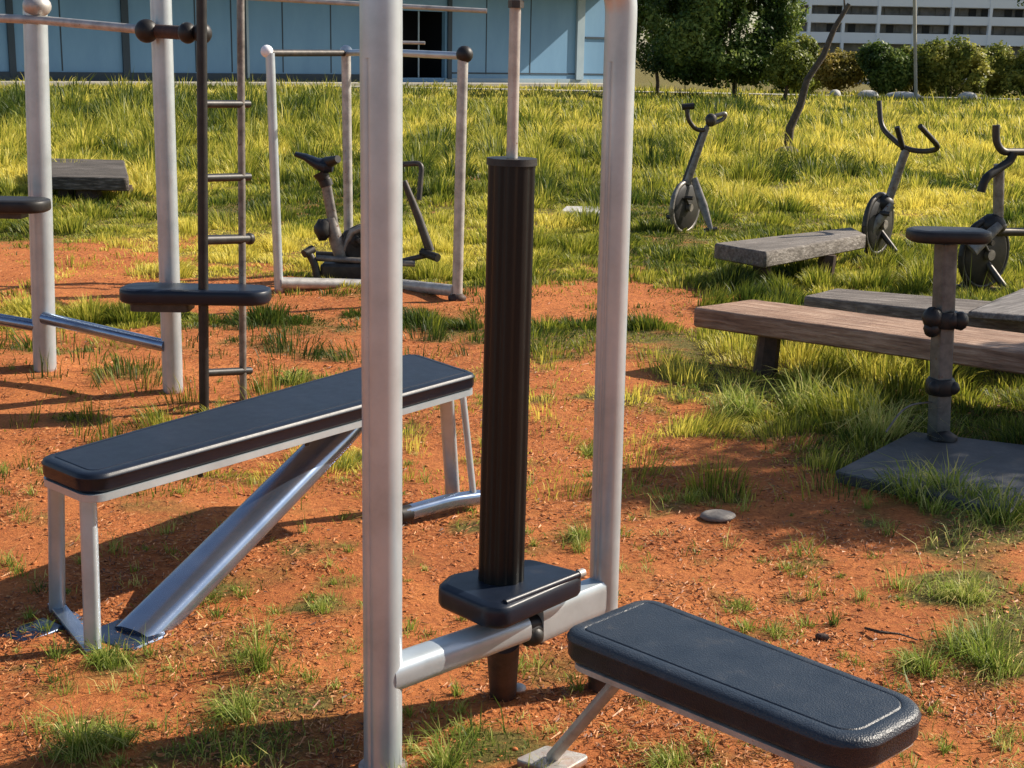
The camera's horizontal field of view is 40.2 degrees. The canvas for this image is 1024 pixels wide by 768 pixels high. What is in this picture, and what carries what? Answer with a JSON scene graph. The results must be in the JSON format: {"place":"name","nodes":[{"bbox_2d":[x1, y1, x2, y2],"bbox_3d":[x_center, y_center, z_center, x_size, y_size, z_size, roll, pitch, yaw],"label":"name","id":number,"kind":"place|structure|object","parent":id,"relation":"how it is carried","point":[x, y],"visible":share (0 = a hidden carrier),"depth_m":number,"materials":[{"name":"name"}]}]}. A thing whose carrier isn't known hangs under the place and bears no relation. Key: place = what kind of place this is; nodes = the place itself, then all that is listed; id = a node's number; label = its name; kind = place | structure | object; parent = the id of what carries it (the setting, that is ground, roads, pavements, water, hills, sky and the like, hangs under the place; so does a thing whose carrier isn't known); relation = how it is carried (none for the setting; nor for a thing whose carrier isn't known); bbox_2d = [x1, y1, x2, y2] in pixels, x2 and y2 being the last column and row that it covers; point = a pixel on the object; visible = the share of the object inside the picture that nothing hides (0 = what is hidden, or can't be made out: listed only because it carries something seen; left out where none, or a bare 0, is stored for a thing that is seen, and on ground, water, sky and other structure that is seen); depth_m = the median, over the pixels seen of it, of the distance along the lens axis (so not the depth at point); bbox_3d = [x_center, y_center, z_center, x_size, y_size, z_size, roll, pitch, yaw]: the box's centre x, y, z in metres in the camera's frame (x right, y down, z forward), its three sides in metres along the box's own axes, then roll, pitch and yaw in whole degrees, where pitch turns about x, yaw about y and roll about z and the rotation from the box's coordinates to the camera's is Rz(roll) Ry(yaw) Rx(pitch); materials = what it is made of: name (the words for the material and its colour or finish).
{"place":"outdoors","nodes":[
{"label":"outdoors","id":0,"kind":"place"},
{"bbox_2d":[0,81,602,86],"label":"path","id":1,"kind":"structure","parent":0,"point":[355,83],"depth_m":65.25,"materials":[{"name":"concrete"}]},
{"bbox_2d":[0,58,1023,767],"bbox_3d":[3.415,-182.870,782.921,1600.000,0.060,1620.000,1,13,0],"label":"ground","id":2,"kind":"structure","parent":0,"point":[420,592],"depth_m":4.67,"materials":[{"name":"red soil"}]},
{"bbox_2d":[16,692,151,767],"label":"grass tuft","id":3,"kind":"object","parent":2,"relation":"on","point":[85,740],"visible":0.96,"depth_m":3.23,"materials":[{"name":"plant"}]},
{"bbox_2d":[32,625,149,674],"bbox_3d":[-1.104,0.690,3.701,0.281,0.112,0.372,-11,18,-42],"label":"grass tuft","id":4,"kind":"object","parent":2,"relation":"on","point":[98,657],"visible":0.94,"depth_m":3.69,"materials":[{"name":"plant"}]},
{"bbox_2d":[51,158,133,200],"bbox_3d":[-4.867,-2.310,15.928,1.012,0.310,2.833,-3,14,-18],"label":"plank bench","id":5,"kind":"object","parent":2,"relation":"on","point":[92,177],"visible":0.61,"depth_m":14.88,"materials":[{"name":"grey wood"}]},
{"bbox_2d":[91,706,168,752],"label":"grass tuft","id":6,"kind":"object","parent":2,"relation":"on","point":[130,736],"visible":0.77,"depth_m":3.27,"materials":[{"name":"plant"}]},
{"bbox_2d":[0,0,271,393],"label":"pull up station","id":7,"kind":"object","parent":2,"relation":"on","point":[169,297],"visible":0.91,"depth_m":6.57,"materials":[{"name":"silver metal"}]},
{"bbox_2d":[0,196,50,218],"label":"padded stool","id":8,"kind":"object","parent":7,"relation":"attached to","point":[16,207],"visible":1,"depth_m":6.41,"materials":[{"name":"black plastic"}]},
{"bbox_2d":[130,586,256,620],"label":"grass tuft","id":9,"kind":"object","parent":2,"relation":"on","point":[214,612],"visible":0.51,"depth_m":4.07,"materials":[{"name":"plant"}]},
{"bbox_2d":[196,0,254,411],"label":"ladder","id":10,"kind":"object","parent":2,"relation":"on","point":[242,238],"visible":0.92,"depth_m":6.22,"materials":[{"name":"black metal"}]},
{"bbox_2d":[180,674,274,735],"bbox_3d":[-0.720,0.771,3.436,0.311,0.098,0.232,9,15,30],"label":"grass tuft","id":11,"kind":"object","parent":2,"relation":"on","point":[233,710],"visible":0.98,"depth_m":3.41,"materials":[{"name":"plant"}]},
{"bbox_2d":[0,354,479,654],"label":"padded bench","id":12,"kind":"object","parent":2,"relation":"on","point":[320,420],"visible":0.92,"depth_m":4.08,"materials":[{"name":"black leather"}]},
{"bbox_2d":[228,590,309,673],"bbox_3d":[-0.623,0.655,3.659,0.218,0.202,0.214,1,13,0],"label":"grass tuft","id":13,"kind":"object","parent":2,"relation":"on","point":[257,657],"visible":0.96,"depth_m":3.65,"materials":[{"name":"plant"}]},
{"bbox_2d":[0,0,604,82],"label":"blue building","id":14,"kind":"structure","parent":2,"relation":"on","point":[561,41],"depth_m":66.47,"materials":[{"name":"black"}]},
{"bbox_2d":[403,10,441,77],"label":"doorway","id":15,"kind":"structure","parent":14,"relation":"in","point":[426,26],"depth_m":72.90,"materials":[{"name":"black"}]},
{"bbox_2d":[258,590,362,615],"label":"grass tuft","id":16,"kind":"object","parent":2,"relation":"on","point":[321,607],"visible":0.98,"depth_m":4.10,"materials":[{"name":"plant"}]},
{"bbox_2d":[270,365,352,384],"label":"grass tuft","id":17,"kind":"object","parent":2,"relation":"on","point":[299,372],"visible":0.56,"depth_m":6.97,"materials":[{"name":"plant"}]},
{"bbox_2d":[332,447,361,474],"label":"grass tuft","id":18,"kind":"object","parent":2,"relation":"on","point":[345,460],"visible":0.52,"depth_m":5.59,"materials":[{"name":"plant"}]},
{"bbox_2d":[261,45,472,300],"bbox_3d":[-0.819,-1.423,9.445,1.414,1.687,0.994,8,15,27],"label":"pipe rack","id":19,"kind":"object","parent":2,"relation":"on","point":[463,55],"visible":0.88,"depth_m":9.30,"materials":[{"name":"silver metal"}]},
{"bbox_2d":[294,152,440,278],"bbox_3d":[-1.019,-1.159,9.959,1.040,0.959,0.333,1,13,0],"label":"exercise bike","id":20,"kind":"object","parent":2,"relation":"on","point":[342,259],"visible":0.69,"depth_m":9.92,"materials":[{"name":"black metal"}]},
{"bbox_2d":[255,0,486,44],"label":"pull up bar","id":21,"kind":"object","parent":2,"relation":"on","point":[414,6],"visible":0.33,"depth_m":9.99,"materials":[{"name":"silver metal"}]},
{"bbox_2d":[399,717,514,767],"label":"grass tuft","id":22,"kind":"object","parent":2,"relation":"on","point":[438,759],"visible":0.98,"depth_m":3.23,"materials":[{"name":"plant"}]},
{"bbox_2d":[358,0,636,767],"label":"weight frame","id":23,"kind":"object","parent":2,"relation":"on","point":[506,598],"visible":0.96,"depth_m":3.21,"materials":[{"name":"silver metal"}]},
{"bbox_2d":[0,65,1023,502],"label":"field grass","id":24,"kind":"structure","parent":2,"relation":"on","point":[110,121],"depth_m":14.73,"materials":[{"name":"plant"}]},
{"bbox_2d":[0,359,1023,767],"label":"soil weeds","id":25,"kind":"object","parent":2,"relation":"on","point":[468,727],"visible":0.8,"depth_m":3.75,"materials":[{"name":"plant"}]},
{"bbox_2d":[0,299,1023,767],"bbox_3d":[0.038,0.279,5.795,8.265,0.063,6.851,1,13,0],"label":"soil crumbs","id":26,"kind":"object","parent":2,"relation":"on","point":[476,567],"visible":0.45,"depth_m":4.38,"materials":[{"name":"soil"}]},
{"bbox_2d":[555,520,590,542],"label":"grass tuft","id":27,"kind":"object","parent":2,"relation":"on","point":[582,533],"visible":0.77,"depth_m":4.80,"materials":[{"name":"plant"}]},
{"bbox_2d":[578,440,592,458],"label":"grass tuft","id":28,"kind":"object","parent":2,"relation":"on","point":[590,450],"visible":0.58,"depth_m":5.80,"materials":[{"name":"plant"}]},
{"bbox_2d":[635,0,678,93],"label":"tree","id":29,"kind":"object","parent":2,"relation":"on","point":[643,63],"visible":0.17,"depth_m":59.85,"materials":[{"name":"green plant"}]},
{"bbox_2d":[619,733,721,767],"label":"grass tuft","id":30,"kind":"object","parent":2,"relation":"on","point":[667,759],"visible":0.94,"depth_m":3.27,"materials":[{"name":"plant"}]},
{"bbox_2d":[642,487,720,508],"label":"grass tuft","id":31,"kind":"object","parent":2,"relation":"on","point":[685,498],"visible":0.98,"depth_m":5.18,"materials":[{"name":"plant"}]},
{"bbox_2d":[666,103,726,231],"bbox_3d":[1.732,-2.020,13.198,0.578,1.245,0.355,-1,14,-11],"label":"exercise bike","id":32,"kind":"object","parent":2,"relation":"on","point":[688,203],"visible":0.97,"depth_m":13.16,"materials":[{"name":"grey metal"}]},
{"bbox_2d":[700,509,735,521],"bbox_3d":[0.735,0.471,5.001,0.130,0.034,0.111,1,13,0],"label":"flat stone","id":33,"kind":"object","parent":2,"relation":"on","point":[716,515],"visible":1,"depth_m":4.97,"materials":[{"name":"stone"}]},
{"bbox_2d":[517,600,921,767],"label":"padded bench","id":34,"kind":"object","parent":2,"relation":"on","point":[798,711],"visible":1,"depth_m":2.85,"materials":[{"name":"leather"}]},
{"bbox_2d":[641,0,810,97],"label":"tree","id":35,"kind":"object","parent":2,"relation":"on","point":[692,47],"visible":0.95,"depth_m":55.42,"materials":[{"name":"green plant"}]},
{"bbox_2d":[683,372,793,420],"bbox_3d":[1.100,0.067,6.393,0.610,0.224,0.516,1,13,0],"label":"grass tuft","id":36,"kind":"object","parent":2,"relation":"on","point":[740,406],"visible":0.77,"depth_m":6.43,"materials":[{"name":"plant"}]},
{"bbox_2d":[720,595,760,615],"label":"grass tuft","id":37,"kind":"object","parent":2,"relation":"on","point":[736,603],"visible":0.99,"depth_m":4.18,"materials":[{"name":"plant"}]},
{"bbox_2d":[713,610,824,638],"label":"grass tuft","id":38,"kind":"object","parent":2,"relation":"on","point":[774,625],"visible":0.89,"depth_m":4.02,"materials":[{"name":"plant"}]},
{"bbox_2d":[747,554,827,588],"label":"grass tuft","id":39,"kind":"object","parent":2,"relation":"on","point":[789,568],"visible":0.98,"depth_m":4.49,"materials":[{"name":"plant"}]},
{"bbox_2d":[714,227,865,280],"bbox_3d":[2.242,-0.934,10.563,1.767,0.328,0.522,-11,18,-41],"label":"plank bench","id":40,"kind":"object","parent":2,"relation":"on","point":[764,254],"visible":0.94,"depth_m":10.22,"materials":[{"name":"grey wood"}]},
{"bbox_2d":[761,33,821,100],"bbox_3d":[10.893,-12.300,54.572,2.363,2.739,1.755,1,13,0],"label":"tree","id":41,"kind":"object","parent":2,"relation":"on","point":[789,65],"visible":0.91,"depth_m":54.21,"materials":[{"name":"green plant"}]},
{"bbox_2d":[770,71,825,92],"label":"shrub","id":42,"kind":"object","parent":2,"relation":"on","point":[815,86],"visible":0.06,"depth_m":67.97,"materials":[{"name":"green plant"}]},
{"bbox_2d":[703,356,895,419],"bbox_3d":[1.365,-0.004,6.590,1.041,0.269,0.751,-5,15,-24],"label":"grass tuft","id":43,"kind":"object","parent":2,"relation":"on","point":[803,386],"visible":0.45,"depth_m":6.59,"materials":[{"name":"plant"}]},
{"bbox_2d":[775,0,850,154],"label":"dead tree","id":44,"kind":"object","parent":2,"relation":"on","point":[793,119],"visible":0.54,"depth_m":24.36,"materials":[{"name":"wood"}]},
{"bbox_2d":[815,633,830,640],"bbox_3d":[0.879,0.715,3.957,0.046,0.024,0.030,1,13,0],"label":"clod","id":45,"kind":"object","parent":2,"relation":"on","point":[822,636],"visible":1,"depth_m":3.95,"materials":[{"name":"stone"}]},
{"bbox_2d":[829,89,840,96],"bbox_3d":[14.223,-12.729,61.660,0.509,0.480,0.804,1,13,0],"label":"pale rock","id":46,"kind":"object","parent":2,"relation":"on","point":[837,92],"visible":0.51,"depth_m":61.37,"materials":[{"name":"stone"}]},
{"bbox_2d":[813,47,866,93],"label":"shrub","id":47,"kind":"object","parent":2,"relation":"on","point":[838,69],"visible":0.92,"depth_m":65.66,"materials":[{"name":"green plant"}]},
{"bbox_2d":[694,300,1023,377],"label":"plank bench","id":48,"kind":"object","parent":2,"relation":"on","point":[770,325],"visible":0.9,"depth_m":6.92,"materials":[{"name":"brown wood"}]},
{"bbox_2d":[857,90,877,97],"bbox_3d":[15.680,-12.704,61.665,0.939,0.480,0.792,1,13,0],"label":"pale rock","id":49,"kind":"object","parent":2,"relation":"on","point":[869,93],"visible":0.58,"depth_m":61.37,"materials":[{"name":"stone"}]},
{"bbox_2d":[855,38,913,95],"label":"shrub","id":50,"kind":"object","parent":2,"relation":"on","point":[885,68],"visible":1,"depth_m":63.73,"materials":[{"name":"green plant"}]},
{"bbox_2d":[864,627,917,640],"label":"twig","id":51,"kind":"object","parent":2,"relation":"on","point":[879,631],"visible":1,"depth_m":3.98,"materials":[{"name":"wood"}]},
{"bbox_2d":[818,381,976,442],"bbox_3d":[1.637,0.100,6.100,0.706,0.271,0.800,1,13,0],"label":"grass tuft","id":52,"kind":"object","parent":2,"relation":"on","point":[877,423],"visible":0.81,"depth_m":6.04,"materials":[{"name":"plant"}]},
{"bbox_2d":[858,100,939,262],"bbox_3d":[3.075,-1.590,11.162,0.614,1.294,0.503,8,15,26],"label":"exercise bike","id":53,"kind":"object","parent":2,"relation":"on","point":[878,221],"visible":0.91,"depth_m":11.17,"materials":[{"name":"metal"}]},
{"bbox_2d":[885,92,920,98],"bbox_3d":[17.209,-12.675,61.665,1.652,0.400,0.809,1,13,0],"label":"pale rock","id":54,"kind":"object","parent":2,"relation":"on","point":[905,94],"visible":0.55,"depth_m":61.35,"materials":[{"name":"stone"}]},
{"bbox_2d":[804,289,1023,373],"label":"plank bench","id":55,"kind":"object","parent":2,"relation":"on","point":[908,306],"visible":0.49,"depth_m":7.76,"materials":[{"name":"grey wood"}]},
{"bbox_2d":[896,44,932,94],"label":"shrub","id":56,"kind":"object","parent":2,"relation":"on","point":[923,89],"visible":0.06,"depth_m":67.15,"materials":[{"name":"green plant"}]},
{"bbox_2d":[913,0,917,98],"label":"thin pole","id":57,"kind":"object","parent":2,"relation":"on","point":[915,46],"visible":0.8,"depth_m":60.15,"materials":[{"name":"metal"}]},
{"bbox_2d":[876,637,955,677],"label":"grass tuft","id":58,"kind":"object","parent":2,"relation":"on","point":[923,663],"visible":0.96,"depth_m":3.76,"materials":[{"name":"plant"}]},
{"bbox_2d":[837,444,1000,517],"bbox_3d":[1.494,0.346,5.193,0.723,0.206,0.631,-11,18,-43],"label":"grass tuft","id":59,"kind":"object","parent":2,"relation":"on","point":[929,477],"visible":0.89,"depth_m":5.23,"materials":[{"name":"plant"}]},
{"bbox_2d":[835,226,1023,518],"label":"weathered stool","id":60,"kind":"object","parent":2,"relation":"on","point":[942,318],"visible":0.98,"depth_m":5.76,"materials":[{"name":"grey metal"}]},
{"bbox_2d":[872,561,1009,608],"bbox_3d":[1.307,0.606,4.277,0.413,0.107,0.271,11,16,36],"label":"grass tuft","id":61,"kind":"object","parent":2,"relation":"on","point":[971,588],"visible":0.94,"depth_m":4.27,"materials":[{"name":"plant"}]},
{"bbox_2d":[910,34,995,96],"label":"shrub","id":62,"kind":"object","parent":2,"relation":"on","point":[943,68],"visible":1,"depth_m":63.80,"materials":[{"name":"green plant"}]},
{"bbox_2d":[905,597,1023,687],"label":"grass tuft","id":63,"kind":"object","parent":2,"relation":"on","point":[987,646],"visible":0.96,"depth_m":3.85,"materials":[{"name":"plant"}]},
{"bbox_2d":[957,92,976,99],"bbox_3d":[20.067,-12.621,61.663,0.865,0.480,0.808,1,13,0],"label":"pale rock","id":64,"kind":"object","parent":2,"relation":"on","point":[968,94],"visible":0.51,"depth_m":61.38,"materials":[{"name":"stone"}]},
{"bbox_2d":[930,470,1023,528],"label":"grass tuft","id":65,"kind":"object","parent":2,"relation":"on","point":[999,510],"visible":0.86,"depth_m":5.03,"materials":[{"name":"plant"}]},
{"bbox_2d":[956,125,1023,292],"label":"exercise bike","id":66,"kind":"object","parent":2,"relation":"on","point":[992,254],"visible":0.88,"depth_m":9.84,"materials":[{"name":"black metal"}]},
{"bbox_2d":[971,39,1015,97],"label":"shrub","id":67,"kind":"object","parent":2,"relation":"on","point":[1000,58],"visible":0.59,"depth_m":64.73,"materials":[{"name":"green plant"}]},
{"bbox_2d":[968,288,1023,322],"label":"plank bench","id":68,"kind":"object","parent":2,"relation":"on","point":[1010,307],"visible":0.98,"depth_m":7.31,"materials":[{"name":"grey wood"}]},
{"bbox_2d":[994,45,1023,97],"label":"shrub","id":69,"kind":"object","parent":2,"relation":"on","point":[1012,80],"visible":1,"depth_m":63.95,"materials":[{"name":"green plant"}]},
{"bbox_2d":[560,206,599,214],"bbox_3d":[0.762,-1.773,14.358,0.485,0.050,0.673,3,13,7],"label":"board","id":70,"kind":"object","parent":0,"point":[566,208],"visible":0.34,"depth_m":14.34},
{"bbox_2d":[325,85,1019,99],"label":"path","id":71,"kind":"structure","parent":0,"point":[597,91],"depth_m":62.08,"materials":[{"name":"concrete"}]},
{"bbox_2d":[636,12,758,56],"label":"sky","id":72,"kind":"structure","parent":0,"point":[755,13],"materials":[{"name":"white"}]},
{"bbox_2d":[790,0,1023,58],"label":"white building","id":73,"kind":"structure","parent":0,"point":[983,23],"depth_m":193.38,"materials":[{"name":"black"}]},
{"bbox_2d":[801,23,806,30],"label":"window","id":74,"kind":"structure","parent":73,"relation":"in","point":[804,27],"depth_m":195.46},
{"bbox_2d":[814,6,821,13],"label":"window","id":75,"kind":"structure","parent":73,"relation":"in","point":[817,9],"depth_m":194.89,"materials":[{"name":"glass"}]},
{"bbox_2d":[815,24,822,30],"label":"window","id":76,"kind":"structure","parent":73,"relation":"in","point":[818,27],"depth_m":195.46,"materials":[{"name":"glass"}]},
{"bbox_2d":[826,24,832,31],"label":"window","id":77,"kind":"structure","parent":73,"relation":"in","point":[829,26],"depth_m":195.46,"materials":[{"name":"black"}]},
{"bbox_2d":[828,6,835,13],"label":"window","id":78,"kind":"structure","parent":73,"relation":"in","point":[832,9],"depth_m":194.93,"materials":[{"name":"black"}]},
{"bbox_2d":[837,7,841,13],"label":"window","id":79,"kind":"structure","parent":73,"relation":"in","point":[839,9],"depth_m":194.93,"materials":[{"name":"black"}]},
{"bbox_2d":[848,24,855,31],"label":"window","id":80,"kind":"structure","parent":73,"relation":"in","point":[851,27],"depth_m":195.46,"materials":[{"name":"black"}]},
{"bbox_2d":[851,7,858,13],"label":"window","id":81,"kind":"structure","parent":73,"relation":"in","point":[855,10],"depth_m":194.93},
{"bbox_2d":[860,24,867,31],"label":"window","id":82,"kind":"structure","parent":73,"relation":"in","point":[863,27],"depth_m":195.46,"materials":[{"name":"glass"}]},
{"bbox_2d":[861,7,868,13],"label":"window","id":83,"kind":"structure","parent":73,"relation":"in","point":[865,10],"depth_m":194.93,"materials":[{"name":"glass"}]},
{"bbox_2d":[873,7,876,14],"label":"window","id":84,"kind":"structure","parent":73,"relation":"in","point":[874,8],"depth_m":194.91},
{"bbox_2d":[884,7,891,14],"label":"window","id":85,"kind":"structure","parent":73,"relation":"in","point":[888,11],"depth_m":194.93,"materials":[{"name":"glass"}]},
{"bbox_2d":[886,25,893,32],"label":"window","id":86,"kind":"structure","parent":73,"relation":"in","point":[889,28],"depth_m":195.46,"materials":[{"name":"black"}]},
{"bbox_2d":[896,25,903,32],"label":"window","id":87,"kind":"structure","parent":73,"relation":"in","point":[899,28],"depth_m":195.46,"materials":[{"name":"glass"}]},
{"bbox_2d":[899,8,906,14],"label":"window","id":88,"kind":"structure","parent":73,"relation":"in","point":[903,11],"depth_m":194.93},
{"bbox_2d":[920,8,927,15],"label":"window","id":89,"kind":"structure","parent":73,"relation":"in","point":[923,11],"depth_m":194.89,"materials":[{"name":"glass"}]},
{"bbox_2d":[922,25,929,32],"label":"window","id":90,"kind":"structure","parent":73,"relation":"in","point":[925,29],"depth_m":195.46,"materials":[{"name":"black"}]},
{"bbox_2d":[933,26,939,33],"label":"window","id":91,"kind":"structure","parent":73,"relation":"in","point":[936,29],"depth_m":195.46,"materials":[{"name":"glass"}]},
{"bbox_2d":[935,8,942,15],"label":"window","id":92,"kind":"structure","parent":73,"relation":"in","point":[939,11],"depth_m":194.93,"materials":[{"name":"glass"}]},
{"bbox_2d":[944,26,948,33],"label":"window","id":93,"kind":"structure","parent":73,"relation":"in","point":[946,28],"depth_m":195.46,"materials":[{"name":"black"}]},
{"bbox_2d":[945,9,949,15],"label":"window","id":94,"kind":"structure","parent":73,"relation":"in","point":[947,13],"depth_m":194.93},
{"bbox_2d":[956,26,963,33],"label":"window","id":95,"kind":"structure","parent":73,"relation":"in","point":[959,29],"depth_m":195.46,"materials":[{"name":"black"}]},
{"bbox_2d":[958,9,965,15],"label":"window","id":96,"kind":"structure","parent":73,"relation":"in","point":[961,12],"depth_m":194.93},
{"bbox_2d":[968,9,975,15],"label":"window","id":97,"kind":"structure","parent":73,"relation":"in","point":[972,12],"depth_m":194.89,"materials":[{"name":"black"}]},
{"bbox_2d":[969,26,976,33],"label":"window","id":98,"kind":"structure","parent":73,"relation":"in","point":[973,29],"depth_m":195.46,"materials":[{"name":"glass"}]},
{"bbox_2d":[980,27,986,33],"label":"window","id":99,"kind":"structure","parent":73,"relation":"in","point":[982,29],"depth_m":195.46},
{"bbox_2d":[981,9,987,16],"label":"window","id":100,"kind":"structure","parent":73,"relation":"in","point":[984,12],"depth_m":194.93,"materials":[{"name":"black"}]},
{"bbox_2d":[993,27,1000,34],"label":"window","id":101,"kind":"structure","parent":73,"relation":"in","point":[997,30],"depth_m":195.46,"materials":[{"name":"glass"}]},
{"bbox_2d":[993,9,1000,16],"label":"window","id":102,"kind":"structure","parent":73,"relation":"in","point":[996,13],"depth_m":194.93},
{"bbox_2d":[1004,10,1011,16],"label":"window","id":103,"kind":"structure","parent":73,"relation":"in","point":[1008,13],"depth_m":194.93,"materials":[{"name":"black"}]},
{"bbox_2d":[1005,27,1012,34],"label":"window","id":104,"kind":"structure","parent":73,"relation":"in","point":[1008,30],"depth_m":195.46,"materials":[{"name":"glass"}]},
{"bbox_2d":[1015,27,1022,34],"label":"window","id":105,"kind":"structure","parent":73,"relation":"in","point":[1019,30],"depth_m":195.46,"materials":[{"name":"glass"}]},
{"bbox_2d":[1015,10,1022,16],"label":"window","id":106,"kind":"structure","parent":73,"relation":"in","point":[1019,13],"depth_m":194.93,"materials":[{"name":"black"}]}
]}

